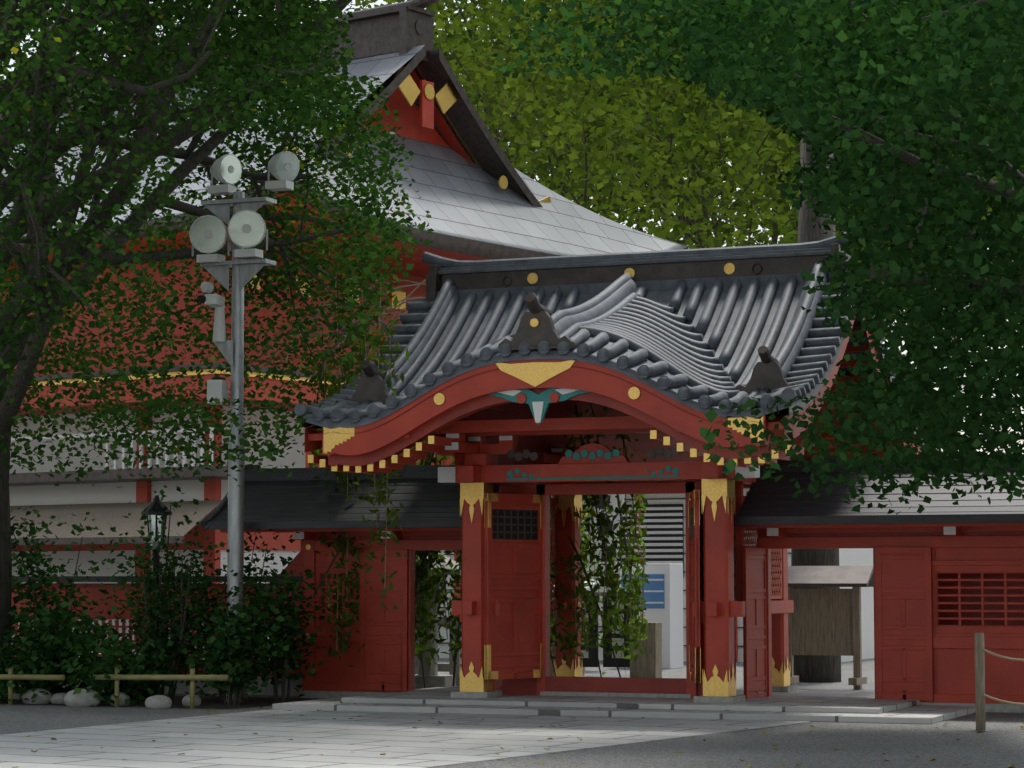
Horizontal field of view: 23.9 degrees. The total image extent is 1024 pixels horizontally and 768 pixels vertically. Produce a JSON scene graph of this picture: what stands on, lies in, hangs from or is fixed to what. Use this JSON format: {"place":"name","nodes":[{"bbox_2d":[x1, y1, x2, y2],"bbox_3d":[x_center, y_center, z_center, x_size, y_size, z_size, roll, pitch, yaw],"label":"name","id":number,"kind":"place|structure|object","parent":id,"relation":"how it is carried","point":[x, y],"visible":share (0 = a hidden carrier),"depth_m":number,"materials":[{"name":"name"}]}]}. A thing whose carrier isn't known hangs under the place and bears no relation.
{"place":"outdoors","nodes":[
{"label":"outdoors","id":0,"kind":"place"},
{"bbox_2d":[256,277,425,384],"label":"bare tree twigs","id":1,"kind":"object","parent":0,"point":[371,306],"visible":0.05,"depth_m":36.18,"materials":[{"name":"red wood"}]},
{"bbox_2d":[0,709,811,767],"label":"paving path","id":2,"kind":"structure","parent":0,"point":[365,740],"depth_m":23.69,"materials":[{"name":"stone"}]},
{"bbox_2d":[12,702,1023,767],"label":"fallen leaves","id":3,"kind":"object","parent":2,"relation":"on","point":[1012,766],"visible":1,"depth_m":23.39,"materials":[{"name":"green plant"}]},
{"bbox_2d":[159,0,780,245],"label":"tree","id":4,"kind":"object","parent":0,"point":[454,29],"depth_m":86.48,"materials":[{"name":"green plant"}]},
{"bbox_2d":[0,638,1023,767],"bbox_3d":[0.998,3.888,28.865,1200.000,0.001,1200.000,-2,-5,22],"label":"gravel ground","id":5,"kind":"structure","parent":0,"point":[901,745],"depth_m":23.17,"materials":[{"name":"grey gravel"}]},
{"bbox_2d":[0,667,228,708],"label":"bamboo fence","id":6,"kind":"object","parent":5,"relation":"on","point":[10,677],"visible":1,"depth_m":29.55,"materials":[{"name":"beige wood"}]},
{"bbox_2d":[0,693,324,708],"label":"shrub bed soil","id":7,"kind":"structure","parent":5,"relation":"on","point":[210,702],"depth_m":30.36,"materials":[{"name":"brown soil"}]},
{"bbox_2d":[1,688,200,708],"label":"bed rocks","id":8,"kind":"object","parent":7,"relation":"on","point":[83,698],"visible":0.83,"depth_m":29.73,"materials":[{"name":"grey stone"}]},
{"bbox_2d":[141,495,171,686],"bbox_3d":[-4.684,2.795,31.851,0.346,2.660,0.400,-2,-5,22],"label":"lamp post","id":9,"kind":"object","parent":7,"relation":"on","point":[157,504],"visible":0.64,"depth_m":31.83,"materials":[{"name":"black metal"}]},
{"bbox_2d":[0,485,330,704],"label":"shrub","id":10,"kind":"object","parent":7,"relation":"on","point":[58,647],"depth_m":30.55,"materials":[{"name":"green plant"}]},
{"bbox_2d":[189,151,298,701],"bbox_3d":[-3.463,0.518,30.934,1.402,7.050,0.704,-2,-5,22],"label":"floodlight pole","id":11,"kind":"object","parent":7,"relation":"on","point":[208,234],"visible":0.93,"depth_m":31.11,"materials":[{"name":"metal"}]},
{"bbox_2d":[11,551,336,695],"bbox_3d":[-6.394,3.309,34.126,8.600,2.000,0.500,-2,-5,22],"label":"fence","id":12,"kind":"object","parent":5,"relation":"on","point":[95,594],"visible":0.06,"depth_m":33.59,"materials":[{"name":"red paint"}]},
{"bbox_2d":[0,253,425,639],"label":"temple building","id":13,"kind":"structure","parent":5,"relation":"on","point":[103,500],"depth_m":62.20,"materials":[{"name":"red wood"}]},
{"bbox_2d":[0,45,688,278],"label":"hall roof","id":14,"kind":"structure","parent":13,"relation":"on","point":[476,212],"depth_m":66.90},
{"bbox_2d":[0,0,550,206],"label":"roof gable","id":15,"kind":"structure","parent":14,"relation":"on","point":[403,28],"depth_m":67.69,"materials":[{"name":"red wood"}]},
{"bbox_2d":[0,0,433,693],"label":"tree","id":16,"kind":"object","parent":5,"relation":"on","point":[314,47],"depth_m":29.01,"materials":[{"name":"green plant"}]},
{"bbox_2d":[0,0,430,487],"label":"tree leaves","id":17,"kind":"object","parent":16,"relation":"attached to","point":[145,419],"visible":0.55,"depth_m":31.71,"materials":[{"name":"green plant"}]},
{"bbox_2d":[161,616,461,685],"bbox_3d":[-2.617,3.859,35.959,6.400,1.200,0.260,-2,-5,22],"label":"stone fence","id":18,"kind":"object","parent":5,"relation":"on","point":[446,667],"visible":0.01,"depth_m":35.18,"materials":[{"name":"stone"}]},
{"bbox_2d":[200,461,517,697],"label":"wing","id":19,"kind":"structure","parent":5,"relation":"on","point":[280,501],"depth_m":31.57,"materials":[{"name":"red wood"}]},
{"bbox_2d":[415,550,460,688],"bbox_3d":[-1.193,3.236,34.458,1.074,2.200,1.240,-2,-5,22],"label":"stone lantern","id":20,"kind":"object","parent":5,"relation":"on","point":[433,677],"visible":0.22,"depth_m":34.27,"materials":[{"name":"stone"}]},
{"bbox_2d":[305,259,649,687],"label":"hanging vines","id":21,"kind":"object","parent":5,"relation":"on","point":[420,610],"depth_m":31.88,"materials":[{"name":"green plant"}]},
{"bbox_2d":[550,494,661,677],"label":"sign boards","id":22,"kind":"object","parent":5,"relation":"on","point":[648,664],"visible":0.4,"depth_m":37.56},
{"bbox_2d":[272,686,975,723],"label":"gate platform","id":23,"kind":"structure","parent":5,"relation":"on","point":[836,706],"depth_m":28.09,"materials":[{"name":"stone"}]},
{"bbox_2d":[432,388,820,702],"bbox_3d":[1.266,1.882,29.694,4.760,3.871,5.225,-2,-5,22],"label":"gate frame","id":24,"kind":"object","parent":23,"relation":"on","point":[566,471],"visible":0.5,"depth_m":29.33,"materials":[{"name":"red wood"}]},
{"bbox_2d":[301,284,923,461],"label":"gate roof","id":25,"kind":"structure","parent":24,"relation":"on","point":[644,445],"depth_m":29.34,"materials":[{"name":"grey tile"}]},
{"bbox_2d":[322,359,768,466],"bbox_3d":[0.316,0.302,27.462,5.360,1.178,0.300,-2,-5,22],"label":"curved bargeboard","id":26,"kind":"object","parent":25,"relation":"attached to","point":[454,400],"visible":0.94,"depth_m":27.45,"materials":[{"name":"red wood"}]},
{"bbox_2d":[294,341,803,473],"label":"gate eave caps","id":27,"kind":"object","parent":25,"relation":"attached to","point":[396,462],"visible":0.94,"depth_m":27.71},
{"bbox_2d":[306,259,914,436],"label":"gate roof tiles","id":28,"kind":"object","parent":25,"relation":"on","point":[622,312],"visible":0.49,"depth_m":28.87,"materials":[{"name":"grey tile"}]},
{"bbox_2d":[305,310,921,465],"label":"gate gables","id":29,"kind":"object","parent":25,"relation":"attached to","point":[531,444],"visible":0.18,"depth_m":30.72,"materials":[{"name":"red wood"}]},
{"bbox_2d":[459,478,790,696],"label":"gold post fittings","id":30,"kind":"object","parent":24,"relation":"attached to","point":[713,491],"visible":0.71,"depth_m":29.36,"materials":[{"name":"gold metal"}]},
{"bbox_2d":[359,490,932,700],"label":"door panels","id":31,"kind":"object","parent":24,"relation":"attached to","point":[513,643],"depth_m":29.42,"materials":[{"name":"red wood"}]},
{"bbox_2d":[616,563,682,668],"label":"vending machine","id":32,"kind":"object","parent":5,"relation":"on","point":[663,593],"visible":0.41,"depth_m":42.48,"materials":[{"name":"white"}]},
{"bbox_2d":[485,0,1023,452],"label":"tree","id":33,"kind":"object","parent":5,"relation":"on","point":[768,187],"depth_m":82.88,"materials":[{"name":"green plant"}]},
{"bbox_2d":[492,0,1023,497],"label":"ginkgo tree","id":34,"kind":"object","parent":5,"relation":"on","point":[800,128],"depth_m":21.67,"materials":[{"name":"green plant"}]},
{"bbox_2d":[495,0,1023,514],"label":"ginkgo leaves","id":35,"kind":"object","parent":34,"relation":"attached to","point":[939,418],"visible":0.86,"depth_m":20.62,"materials":[{"name":"green plant"}]},
{"bbox_2d":[593,17,943,400],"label":"tree","id":36,"kind":"object","parent":5,"relation":"on","point":[698,110],"depth_m":83.00,"materials":[{"name":"green plant"}]},
{"bbox_2d":[791,131,840,682],"bbox_3d":[4.647,0.063,37.433,0.800,9.008,0.800,-2,-5,22],"label":"tree trunk","id":37,"kind":"object","parent":5,"relation":"on","point":[817,668],"visible":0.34,"depth_m":36.92,"materials":[{"name":"brown wood"}]},
{"bbox_2d":[788,566,872,689],"bbox_3d":[4.444,3.477,34.643,1.500,1.750,0.800,-2,-5,22],"label":"notice board","id":38,"kind":"object","parent":5,"relation":"on","point":[824,621],"visible":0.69,"depth_m":34.57,"materials":[{"name":"brown wood"}]},
{"bbox_2d":[734,456,1023,712],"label":"wing","id":39,"kind":"structure","parent":5,"relation":"on","point":[972,532],"depth_m":28.69,"materials":[{"name":"red wood"}]},
{"bbox_2d":[938,573,1023,625],"bbox_3d":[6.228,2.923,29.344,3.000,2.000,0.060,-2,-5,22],"label":"lattice window","id":40,"kind":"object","parent":39,"relation":"attached to","point":[978,599],"depth_m":29.54,"materials":[{"name":"red wood"}]},
{"bbox_2d":[781,9,1023,339],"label":"tree","id":41,"kind":"object","parent":5,"relation":"on","point":[983,217],"depth_m":78.20,"materials":[{"name":"green plant"}]},
{"bbox_2d":[974,633,1023,730],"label":"rope fence","id":42,"kind":"object","parent":5,"relation":"on","point":[980,695],"visible":1,"depth_m":25.05,"materials":[{"name":"brown wood"}]},
{"bbox_2d":[0,0,1023,454],"label":"sky","id":43,"kind":"structure","parent":0,"point":[378,2],"materials":[{"name":"white"}]},
{"bbox_2d":[305,442,873,661],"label":"annex building","id":44,"kind":"structure","parent":0,"point":[664,541],"depth_m":46.59,"materials":[{"name":"white paint"}]},
{"bbox_2d":[344,232,858,404],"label":"roof ridge","id":45,"kind":"structure","parent":0,"point":[665,270],"depth_m":30.21,"materials":[{"name":"grey tile"}]},
{"bbox_2d":[370,0,953,284],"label":"tree","id":46,"kind":"object","parent":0,"point":[631,144],"depth_m":83.98,"materials":[{"name":"green plant"}]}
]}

